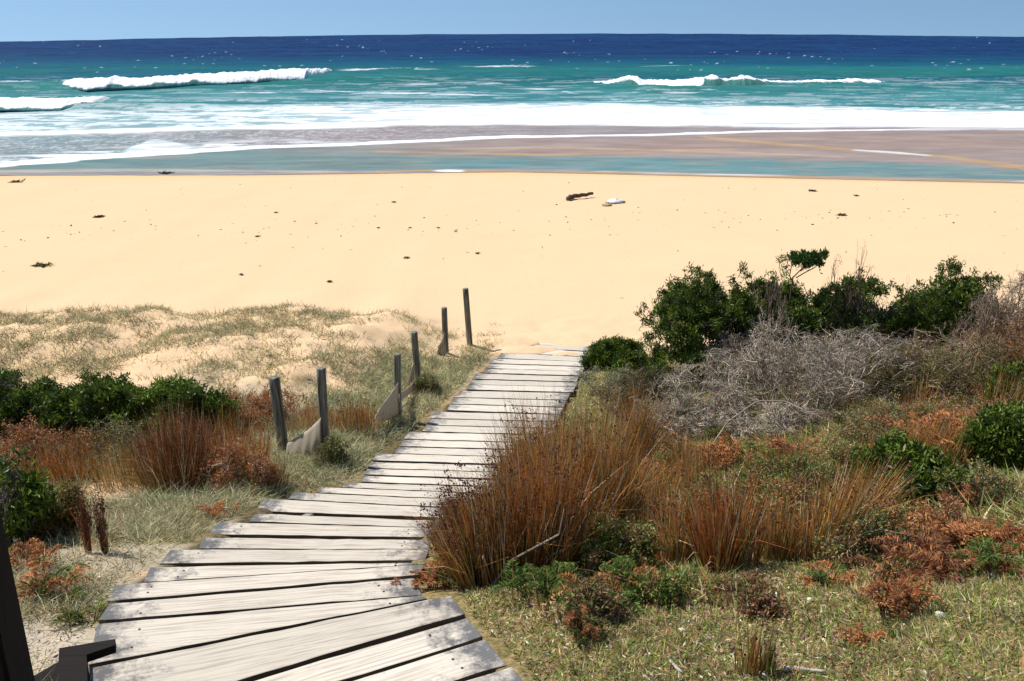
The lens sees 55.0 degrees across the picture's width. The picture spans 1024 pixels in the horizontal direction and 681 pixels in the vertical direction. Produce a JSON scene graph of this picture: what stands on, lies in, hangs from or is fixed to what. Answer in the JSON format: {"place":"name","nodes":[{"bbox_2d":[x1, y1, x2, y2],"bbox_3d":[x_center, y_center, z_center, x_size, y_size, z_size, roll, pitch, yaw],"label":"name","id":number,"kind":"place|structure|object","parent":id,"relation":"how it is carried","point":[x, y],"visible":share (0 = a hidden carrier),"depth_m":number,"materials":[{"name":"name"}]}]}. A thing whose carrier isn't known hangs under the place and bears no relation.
{"place":"outdoors","nodes":[
{"label":"outdoors","id":0,"kind":"place"},
{"bbox_2d":[0,33,1023,182],"bbox_3d":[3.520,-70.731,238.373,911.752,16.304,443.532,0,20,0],"label":"sea water","id":1,"kind":"structure","parent":0,"point":[941,108],"depth_m":61.29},
{"bbox_2d":[0,96,109,110],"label":"breaking wave","id":2,"kind":"object","parent":1,"relation":"on","point":[31,104],"visible":0.94,"depth_m":62.73,"materials":[{"name":"white liquid"}]},
{"bbox_2d":[62,68,331,90],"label":"breaking wave","id":3,"kind":"object","parent":1,"relation":"on","point":[115,82],"visible":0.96,"depth_m":78.44,"materials":[{"name":"white liquid"}]},
{"bbox_2d":[594,74,883,85],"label":"breaking wave","id":4,"kind":"object","parent":1,"relation":"on","point":[712,80],"visible":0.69,"depth_m":75.39,"materials":[{"name":"white liquid"}]},
{"bbox_2d":[0,172,1023,325],"bbox_3d":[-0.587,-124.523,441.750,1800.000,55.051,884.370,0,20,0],"label":"beach","id":5,"kind":"structure","parent":0,"point":[586,269],"depth_m":24.57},
{"bbox_2d":[0,306,1023,680],"bbox_3d":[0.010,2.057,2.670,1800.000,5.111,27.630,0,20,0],"label":"ground","id":6,"kind":"structure","parent":0,"point":[560,334],"depth_m":11.80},
{"bbox_2d":[0,438,66,546],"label":"green shrub","id":7,"kind":"object","parent":6,"relation":"on","point":[28,496],"visible":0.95,"depth_m":5.82,"materials":[{"name":"green plant"}]},
{"bbox_2d":[0,363,66,440],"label":"green shrub","id":8,"kind":"object","parent":6,"relation":"on","point":[15,402],"visible":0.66,"depth_m":9.99,"materials":[{"name":"green plant"}]},
{"bbox_2d":[8,538,61,572],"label":"fern","id":9,"kind":"object","parent":6,"relation":"on","point":[37,559],"visible":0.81,"depth_m":5.28,"materials":[{"name":"brown plant"}]},
{"bbox_2d":[15,561,94,602],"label":"fern","id":10,"kind":"object","parent":6,"relation":"on","point":[38,582],"visible":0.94,"depth_m":4.63,"materials":[{"name":"brown plant"}]},
{"bbox_2d":[0,411,110,482],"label":"bare shrub","id":11,"kind":"object","parent":6,"relation":"on","point":[24,434],"visible":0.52,"depth_m":8.89,"materials":[{"name":"brown plant"}]},
{"bbox_2d":[20,474,95,543],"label":"bare shrub","id":12,"kind":"object","parent":6,"relation":"on","point":[63,518],"visible":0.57,"depth_m":6.07,"materials":[{"name":"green plant"}]},
{"bbox_2d":[0,512,116,680],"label":"handrail post","id":13,"kind":"object","parent":6,"relation":"on","point":[71,664],"visible":1,"depth_m":3.04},
{"bbox_2d":[8,425,124,484],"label":"reed clump","id":14,"kind":"object","parent":6,"relation":"on","point":[70,465],"visible":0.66,"depth_m":8.63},
{"bbox_2d":[62,477,98,552],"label":"dock stalk","id":15,"kind":"object","parent":6,"relation":"on","point":[85,522],"visible":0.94,"depth_m":5.57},
{"bbox_2d":[48,598,116,626],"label":"fern","id":16,"kind":"object","parent":6,"relation":"on","point":[73,616],"visible":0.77,"depth_m":4.40,"materials":[{"name":"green plant"}]},
{"bbox_2d":[29,368,147,441],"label":"green shrub","id":17,"kind":"object","parent":6,"relation":"on","point":[83,404],"visible":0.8,"depth_m":9.78,"materials":[{"name":"green plant"}]},
{"bbox_2d":[83,477,136,553],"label":"dock stalk","id":18,"kind":"object","parent":6,"relation":"on","point":[102,528],"visible":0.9,"depth_m":5.52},
{"bbox_2d":[74,432,155,491],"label":"reed clump","id":19,"kind":"object","parent":6,"relation":"on","point":[120,476],"visible":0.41,"depth_m":8.32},
{"bbox_2d":[79,411,167,482],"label":"bare shrub","id":20,"kind":"object","parent":6,"relation":"on","point":[119,435],"visible":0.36,"depth_m":8.88,"materials":[{"name":"brown plant"}]},
{"bbox_2d":[95,391,239,495],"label":"reed clump","id":21,"kind":"object","parent":6,"relation":"on","point":[167,463],"visible":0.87,"depth_m":8.00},
{"bbox_2d":[104,373,242,439],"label":"green shrub","id":22,"kind":"object","parent":6,"relation":"on","point":[190,390],"visible":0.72,"depth_m":9.80,"materials":[{"name":"green plant"}]},
{"bbox_2d":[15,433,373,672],"bbox_3d":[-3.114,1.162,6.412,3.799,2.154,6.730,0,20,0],"label":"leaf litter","id":23,"kind":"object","parent":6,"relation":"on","point":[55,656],"visible":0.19,"depth_m":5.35,"materials":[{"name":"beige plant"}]},
{"bbox_2d":[0,420,411,680],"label":"slope grass","id":24,"kind":"structure","parent":6,"relation":"on","point":[144,518],"depth_m":6.46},
{"bbox_2d":[178,393,284,484],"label":"reed clump","id":25,"kind":"object","parent":6,"relation":"on","point":[251,442],"visible":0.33,"depth_m":8.49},
{"bbox_2d":[194,434,284,494],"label":"bare shrub","id":26,"kind":"object","parent":6,"relation":"on","point":[258,467],"visible":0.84,"depth_m":7.97,"materials":[{"name":"brown plant"}]},
{"bbox_2d":[213,385,272,435],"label":"bare shrub","id":27,"kind":"object","parent":6,"relation":"on","point":[243,411],"visible":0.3,"depth_m":10.26,"materials":[{"name":"brown plant"}]},
{"bbox_2d":[0,300,504,443],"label":"dune grass","id":28,"kind":"structure","parent":6,"relation":"on","point":[229,329],"depth_m":13.30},
{"bbox_2d":[268,375,287,450],"bbox_3d":[-2.192,0.754,9.278,0.105,0.886,0.107,-2,20,1],"label":"fence post","id":29,"kind":"object","parent":6,"relation":"on","point":[277,407],"visible":0.82,"depth_m":9.20,"materials":[{"name":"grey wood"}]},
{"bbox_2d":[242,382,315,423],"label":"bare shrub","id":30,"kind":"object","parent":6,"relation":"on","point":[265,394],"visible":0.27,"depth_m":10.62,"materials":[{"name":"brown plant"}]},
{"bbox_2d":[99,325,493,511],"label":"verge grass","id":31,"kind":"structure","parent":6,"relation":"on","point":[341,436],"depth_m":9.97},
{"bbox_2d":[270,391,335,434],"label":"reed clump","id":32,"kind":"object","parent":6,"relation":"on","point":[312,417],"visible":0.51,"depth_m":10.29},
{"bbox_2d":[316,366,329,455],"bbox_3d":[-1.717,0.731,8.973,0.086,1.036,0.087,1,20,0],"label":"fence post","id":33,"kind":"object","parent":6,"relation":"on","point":[322,393],"visible":0.73,"depth_m":8.88,"materials":[{"name":"grey wood"}]},
{"bbox_2d":[286,418,320,456],"bbox_3d":[-1.942,0.998,9.119,0.521,0.714,0.071,11,23,29],"label":"sand netting","id":34,"kind":"object","parent":33,"relation":"hanging from","point":[309,439],"visible":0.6,"depth_m":9.04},
{"bbox_2d":[308,431,357,468],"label":"bare shrub","id":35,"kind":"object","parent":6,"relation":"on","point":[332,447],"visible":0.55,"depth_m":8.76,"materials":[{"name":"green plant"}]},
{"bbox_2d":[89,343,588,680],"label":"boardwalk","id":36,"kind":"structure","parent":6,"relation":"on","point":[295,586],"depth_m":4.69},
{"bbox_2d":[328,394,390,437],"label":"reed clump","id":37,"kind":"object","parent":6,"relation":"on","point":[360,415],"visible":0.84,"depth_m":9.99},
{"bbox_2d":[390,556,463,591],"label":"fern","id":38,"kind":"object","parent":6,"relation":"on","point":[433,579],"visible":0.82,"depth_m":4.52,"materials":[{"name":"brown plant"}]},
{"bbox_2d":[382,450,556,590],"bbox_3d":[-0.192,0.791,4.514,0.824,0.862,1.024,16,25,37],"label":"reed clump","id":39,"kind":"object","parent":6,"relation":"on","point":[457,553],"visible":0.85,"depth_m":4.43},
{"bbox_2d":[470,382,586,485],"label":"reed clump","id":40,"kind":"object","parent":6,"relation":"on","point":[518,415],"visible":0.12,"depth_m":7.43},
{"bbox_2d":[417,409,644,581],"bbox_3d":[0.071,0.742,4.552,1.185,1.079,1.188,0,20,0],"label":"reed clump","id":41,"kind":"object","parent":6,"relation":"on","point":[562,499],"visible":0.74,"depth_m":4.49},
{"bbox_2d":[489,559,583,606],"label":"fern","id":42,"kind":"object","parent":6,"relation":"on","point":[543,583],"visible":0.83,"depth_m":4.05,"materials":[{"name":"green plant"}]},
{"bbox_2d":[441,368,698,541],"bbox_3d":[0.353,0.757,5.648,1.787,1.279,1.766,0,20,0],"label":"reed clump","id":43,"kind":"object","parent":6,"relation":"on","point":[601,456],"visible":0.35,"depth_m":5.55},
{"bbox_2d":[562,600,610,650],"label":"fern","id":44,"kind":"object","parent":6,"relation":"on","point":[586,625],"visible":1,"depth_m":3.48,"materials":[{"name":"brown plant"}]},
{"bbox_2d":[540,567,636,630],"bbox_3d":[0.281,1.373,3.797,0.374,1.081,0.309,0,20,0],"label":"shrub","id":45,"kind":"object","parent":6,"relation":"on","point":[593,592],"visible":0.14,"depth_m":3.63,"materials":[{"name":"brown plant"}]},
{"bbox_2d":[550,558,648,617],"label":"fern","id":46,"kind":"object","parent":6,"relation":"on","point":[617,584],"visible":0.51,"depth_m":3.82,"materials":[{"name":"brown plant"}]},
{"bbox_2d":[572,363,638,392],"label":"bare shrub","id":47,"kind":"object","parent":6,"relation":"on","point":[585,374],"visible":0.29,"depth_m":12.45,"materials":[{"name":"green plant"}]},
{"bbox_2d":[551,392,666,524],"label":"reed clump","id":48,"kind":"object","parent":6,"relation":"on","point":[627,488],"visible":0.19,"depth_m":5.63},
{"bbox_2d":[551,505,668,578],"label":"shrub","id":49,"kind":"object","parent":6,"relation":"on","point":[619,543],"visible":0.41,"depth_m":4.55,"materials":[{"name":"green plant"}]},
{"bbox_2d":[577,334,648,371],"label":"green shrub","id":50,"kind":"object","parent":6,"relation":"on","point":[600,353],"visible":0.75,"depth_m":13.76,"materials":[{"name":"green plant"}]},
{"bbox_2d":[609,348,651,373],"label":"green shrub","id":51,"kind":"object","parent":6,"relation":"on","point":[634,358],"visible":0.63,"depth_m":13.47,"materials":[{"name":"green plant"}]},
{"bbox_2d":[595,356,707,464],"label":"reed clump","id":52,"kind":"object","parent":6,"relation":"on","point":[633,416],"visible":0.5,"depth_m":8.53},
{"bbox_2d":[600,556,703,611],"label":"shrub","id":53,"kind":"object","parent":6,"relation":"on","point":[673,588],"visible":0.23,"depth_m":3.77,"materials":[{"name":"green plant"}]},
{"bbox_2d":[612,361,695,412],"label":"bare shrub","id":54,"kind":"object","parent":6,"relation":"on","point":[643,379],"visible":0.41,"depth_m":10.90,"materials":[{"name":"grey plant"}]},
{"bbox_2d":[641,441,687,503],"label":"reed clump","id":55,"kind":"object","parent":6,"relation":"on","point":[665,492],"visible":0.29,"depth_m":6.65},
{"bbox_2d":[632,396,720,441],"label":"bare shrub","id":56,"kind":"object","parent":6,"relation":"on","point":[708,419],"visible":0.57,"depth_m":9.66,"materials":[{"name":"grey plant"}]},
{"bbox_2d":[613,451,741,565],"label":"reed clump","id":57,"kind":"object","parent":6,"relation":"on","point":[679,547],"visible":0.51,"depth_m":4.68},
{"bbox_2d":[665,434,722,490],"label":"reed clump","id":58,"kind":"object","parent":6,"relation":"on","point":[692,466],"visible":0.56,"depth_m":7.79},
{"bbox_2d":[630,360,758,422],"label":"bare shrub","id":59,"kind":"object","parent":6,"relation":"on","point":[713,404],"visible":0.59,"depth_m":10.22,"materials":[{"name":"grey plant"}]},
{"bbox_2d":[633,261,772,385],"bbox_3d":[2.444,-0.163,12.538,1.766,1.841,1.583,0,20,0],"label":"green shrub","id":60,"kind":"object","parent":6,"relation":"on","point":[688,314],"visible":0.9,"depth_m":12.23,"materials":[{"name":"green plant"}]},
{"bbox_2d":[652,430,779,473],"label":"fern","id":61,"kind":"object","parent":6,"relation":"on","point":[730,451],"visible":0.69,"depth_m":8.48,"materials":[{"name":"brown plant"}]},
{"bbox_2d":[656,444,792,574],"bbox_3d":[0.934,0.754,4.426,0.579,0.732,0.772,0,20,0],"label":"reed clump","id":62,"kind":"object","parent":6,"relation":"on","point":[720,547],"visible":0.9,"depth_m":4.42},
{"bbox_2d":[457,473,1023,680],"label":"short grass","id":63,"kind":"structure","parent":6,"relation":"on","point":[950,589],"depth_m":3.43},
{"bbox_2d":[687,566,796,622],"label":"bare shrub","id":64,"kind":"object","parent":6,"relation":"on","point":[761,600],"visible":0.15,"depth_m":3.65,"materials":[{"name":"brown plant"}]},
{"bbox_2d":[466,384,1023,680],"bbox_3d":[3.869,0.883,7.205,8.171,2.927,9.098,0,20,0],"label":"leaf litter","id":65,"kind":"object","parent":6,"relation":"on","point":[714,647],"visible":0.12,"depth_m":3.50,"materials":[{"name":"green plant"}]},
{"bbox_2d":[696,330,795,390],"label":"bare shrub","id":66,"kind":"object","parent":6,"relation":"on","point":[724,343],"visible":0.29,"depth_m":12.00,"materials":[{"name":"grey plant"}]},
{"bbox_2d":[727,615,774,676],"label":"reed clump","id":67,"kind":"object","parent":6,"relation":"on","point":[750,657],"visible":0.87,"depth_m":3.12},
{"bbox_2d":[483,349,1023,515],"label":"short grass","id":68,"kind":"structure","parent":6,"relation":"on","point":[585,399],"depth_m":10.40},
{"bbox_2d":[732,269,787,362],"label":"bare shrub","id":69,"kind":"object","parent":6,"relation":"on","point":[768,297],"visible":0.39,"depth_m":12.20,"materials":[{"name":"grey plant"}]},
{"bbox_2d":[723,339,798,399],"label":"bare shrub","id":70,"kind":"object","parent":6,"relation":"on","point":[757,379],"visible":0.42,"depth_m":10.99,"materials":[{"name":"grey plant"}]},
{"bbox_2d":[709,459,825,540],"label":"bare shrub","id":71,"kind":"object","parent":6,"relation":"on","point":[799,490],"visible":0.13,"depth_m":5.49,"materials":[{"name":"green plant"}]},
{"bbox_2d":[711,395,834,440],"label":"bare shrub","id":72,"kind":"object","parent":6,"relation":"on","point":[785,419],"visible":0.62,"depth_m":9.51,"materials":[{"name":"grey plant"}]},
{"bbox_2d":[737,433,826,468],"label":"fern","id":73,"kind":"object","parent":6,"relation":"on","point":[773,450],"visible":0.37,"depth_m":8.12,"materials":[{"name":"brown plant"}]},
{"bbox_2d":[694,305,873,420],"bbox_3d":[2.863,0.602,10.555,1.822,2.072,1.366,0,20,0],"label":"bare shrub","id":74,"kind":"object","parent":6,"relation":"on","point":[823,393],"visible":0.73,"depth_m":10.37,"materials":[{"name":"grey plant"}]},
{"bbox_2d":[545,381,1023,622],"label":"ground cover","id":75,"kind":"object","parent":6,"relation":"on","point":[996,508],"visible":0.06,"depth_m":8.21,"materials":[{"name":"green plant"}]},
{"bbox_2d":[754,485,817,562],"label":"reed clump","id":76,"kind":"object","parent":6,"relation":"on","point":[782,542],"visible":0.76,"depth_m":4.57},
{"bbox_2d":[729,446,847,500],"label":"bare shrub","id":77,"kind":"object","parent":6,"relation":"on","point":[774,471],"visible":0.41,"depth_m":6.89,"materials":[{"name":"green plant"}]},
{"bbox_2d":[763,247,829,362],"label":"green shrub","id":78,"kind":"object","parent":6,"relation":"on","point":[804,258],"visible":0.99,"depth_m":12.18,"materials":[{"name":"green plant"}]},
{"bbox_2d":[743,252,868,369],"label":"green shrub","id":79,"kind":"object","parent":6,"relation":"on","point":[801,308],"visible":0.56,"depth_m":12.26,"materials":[{"name":"green plant"}]},
{"bbox_2d":[796,560,856,588],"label":"fern","id":80,"kind":"object","parent":6,"relation":"on","point":[820,575],"visible":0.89,"depth_m":4.00,"materials":[{"name":"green plant"}]},
{"bbox_2d":[774,446,907,562],"bbox_3d":[1.557,0.750,4.547,0.674,0.699,0.564,8,22,23],"label":"reed clump","id":81,"kind":"object","parent":6,"relation":"on","point":[829,513],"visible":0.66,"depth_m":4.52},
{"bbox_2d":[807,437,877,479],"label":"bare shrub","id":82,"kind":"object","parent":6,"relation":"on","point":[838,449],"visible":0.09,"depth_m":7.22,"materials":[{"name":"green plant"}]},
{"bbox_2d":[820,245,874,356],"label":"bare shrub","id":83,"kind":"object","parent":6,"relation":"on","point":[855,295],"visible":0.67,"depth_m":12.19,"materials":[{"name":"grey plant"}]},
{"bbox_2d":[784,323,927,407],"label":"bare shrub","id":84,"kind":"object","parent":6,"relation":"on","point":[844,371],"visible":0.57,"depth_m":10.49,"materials":[{"name":"grey plant"}]},
{"bbox_2d":[801,497,924,569],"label":"bare shrub","id":85,"kind":"object","parent":6,"relation":"on","point":[838,550],"visible":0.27,"depth_m":4.42,"materials":[{"name":"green plant"}]},
{"bbox_2d":[813,266,916,363],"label":"green shrub","id":86,"kind":"object","parent":6,"relation":"on","point":[888,320],"visible":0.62,"depth_m":12.21,"materials":[{"name":"green plant"}]},
{"bbox_2d":[797,434,961,527],"bbox_3d":[1.983,0.825,5.285,0.907,0.669,0.678,9,22,25],"label":"reed clump","id":87,"kind":"object","parent":6,"relation":"on","point":[893,489],"visible":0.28,"depth_m":5.28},
{"bbox_2d":[843,544,944,595],"bbox_3d":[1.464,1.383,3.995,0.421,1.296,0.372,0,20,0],"label":"bare shrub","id":88,"kind":"object","parent":6,"relation":"on","point":[890,568],"visible":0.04,"depth_m":3.76,"materials":[{"name":"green plant"}]},
{"bbox_2d":[820,390,969,445],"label":"bare shrub","id":89,"kind":"object","parent":6,"relation":"on","point":[881,410],"visible":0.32,"depth_m":8.77,"materials":[{"name":"brown plant"}]},
{"bbox_2d":[857,568,945,619],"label":"fern","id":90,"kind":"object","parent":6,"relation":"on","point":[898,598],"visible":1,"depth_m":3.49,"materials":[{"name":"brown plant"}]},
{"bbox_2d":[841,530,975,585],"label":"fern","id":91,"kind":"object","parent":6,"relation":"on","point":[932,558],"visible":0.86,"depth_m":4.07,"materials":[{"name":"brown plant"}]},
{"bbox_2d":[842,425,975,507],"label":"green shrub","id":92,"kind":"object","parent":6,"relation":"on","point":[923,456],"visible":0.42,"depth_m":5.86,"materials":[{"name":"green plant"}]},
{"bbox_2d":[857,486,969,545],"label":"bare shrub","id":93,"kind":"object","parent":6,"relation":"on","point":[897,514],"visible":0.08,"depth_m":4.67,"materials":[{"name":"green plant"}]},
{"bbox_2d":[858,410,974,466],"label":"shrub","id":94,"kind":"object","parent":6,"relation":"on","point":[944,446],"visible":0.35,"depth_m":7.78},
{"bbox_2d":[859,338,977,403],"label":"bare shrub","id":95,"kind":"object","parent":6,"relation":"on","point":[910,380],"visible":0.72,"depth_m":10.30,"materials":[{"name":"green plant"}]},
{"bbox_2d":[884,322,987,381],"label":"bare shrub","id":96,"kind":"object","parent":6,"relation":"on","point":[952,342],"visible":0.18,"depth_m":11.48,"materials":[{"name":"plant"}]},
{"bbox_2d":[860,408,1022,470],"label":"fern","id":97,"kind":"object","parent":6,"relation":"on","point":[944,411],"visible":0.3,"depth_m":8.28,"materials":[{"name":"orange plant"}]},
{"bbox_2d":[885,255,1003,354],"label":"green shrub","id":98,"kind":"object","parent":6,"relation":"on","point":[936,308],"visible":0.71,"depth_m":12.33,"materials":[{"name":"green plant"}]},
{"bbox_2d":[898,384,1015,438],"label":"shrub","id":99,"kind":"object","parent":6,"relation":"on","point":[950,407],"visible":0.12,"depth_m":8.85,"materials":[{"name":"brown plant"}]},
{"bbox_2d":[895,512,1023,549],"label":"fern","id":100,"kind":"object","parent":6,"relation":"on","point":[957,531],"visible":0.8,"depth_m":4.41,"materials":[{"name":"brown plant"}]},
{"bbox_2d":[919,331,1023,400],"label":"bare shrub","id":101,"kind":"object","parent":6,"relation":"on","point":[984,365],"visible":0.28,"depth_m":10.33,"materials":[{"name":"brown plant"}]},
{"bbox_2d":[926,454,1023,507],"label":"bare shrub","id":102,"kind":"object","parent":6,"relation":"on","point":[1001,482],"visible":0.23,"depth_m":5.70,"materials":[{"name":"green plant"}]},
{"bbox_2d":[935,478,1016,509],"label":"fern","id":103,"kind":"object","parent":6,"relation":"on","point":[974,498],"visible":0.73,"depth_m":5.52,"materials":[{"name":"brown plant"}]},
{"bbox_2d":[940,279,1023,360],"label":"bare shrub","id":104,"kind":"object","parent":6,"relation":"on","point":[982,322],"visible":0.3,"depth_m":11.73,"materials":[{"name":"grey plant"}]},
{"bbox_2d":[948,537,1023,576],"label":"fern","id":105,"kind":"object","parent":6,"relation":"on","point":[983,557],"visible":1,"depth_m":3.96,"materials":[{"name":"green plant"}]},
{"bbox_2d":[951,396,1023,472],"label":"green shrub","id":106,"kind":"object","parent":6,"relation":"on","point":[997,432],"visible":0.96,"depth_m":7.56,"materials":[{"name":"green plant"}]},
{"bbox_2d":[956,313,1023,370],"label":"bare shrub","id":107,"kind":"object","parent":6,"relation":"on","point":[1011,330],"visible":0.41,"depth_m":11.37,"materials":[{"name":"brown plant"}]},
{"bbox_2d":[956,270,1023,373],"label":"bare shrub","id":108,"kind":"object","parent":6,"relation":"on","point":[1019,289],"visible":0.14,"depth_m":12.13,"materials":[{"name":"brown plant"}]},
{"bbox_2d":[981,359,1023,404],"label":"green shrub","id":109,"kind":"object","parent":6,"relation":"on","point":[1010,369],"visible":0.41,"depth_m":9.87,"materials":[{"name":"green plant"}]},
{"bbox_2d":[984,519,1023,552],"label":"fern","id":110,"kind":"object","parent":6,"relation":"on","point":[1018,539],"visible":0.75,"depth_m":4.32,"materials":[{"name":"brown plant"}]},
{"bbox_2d":[0,0,1023,41],"label":"sky","id":111,"kind":"structure","parent":0,"point":[20,20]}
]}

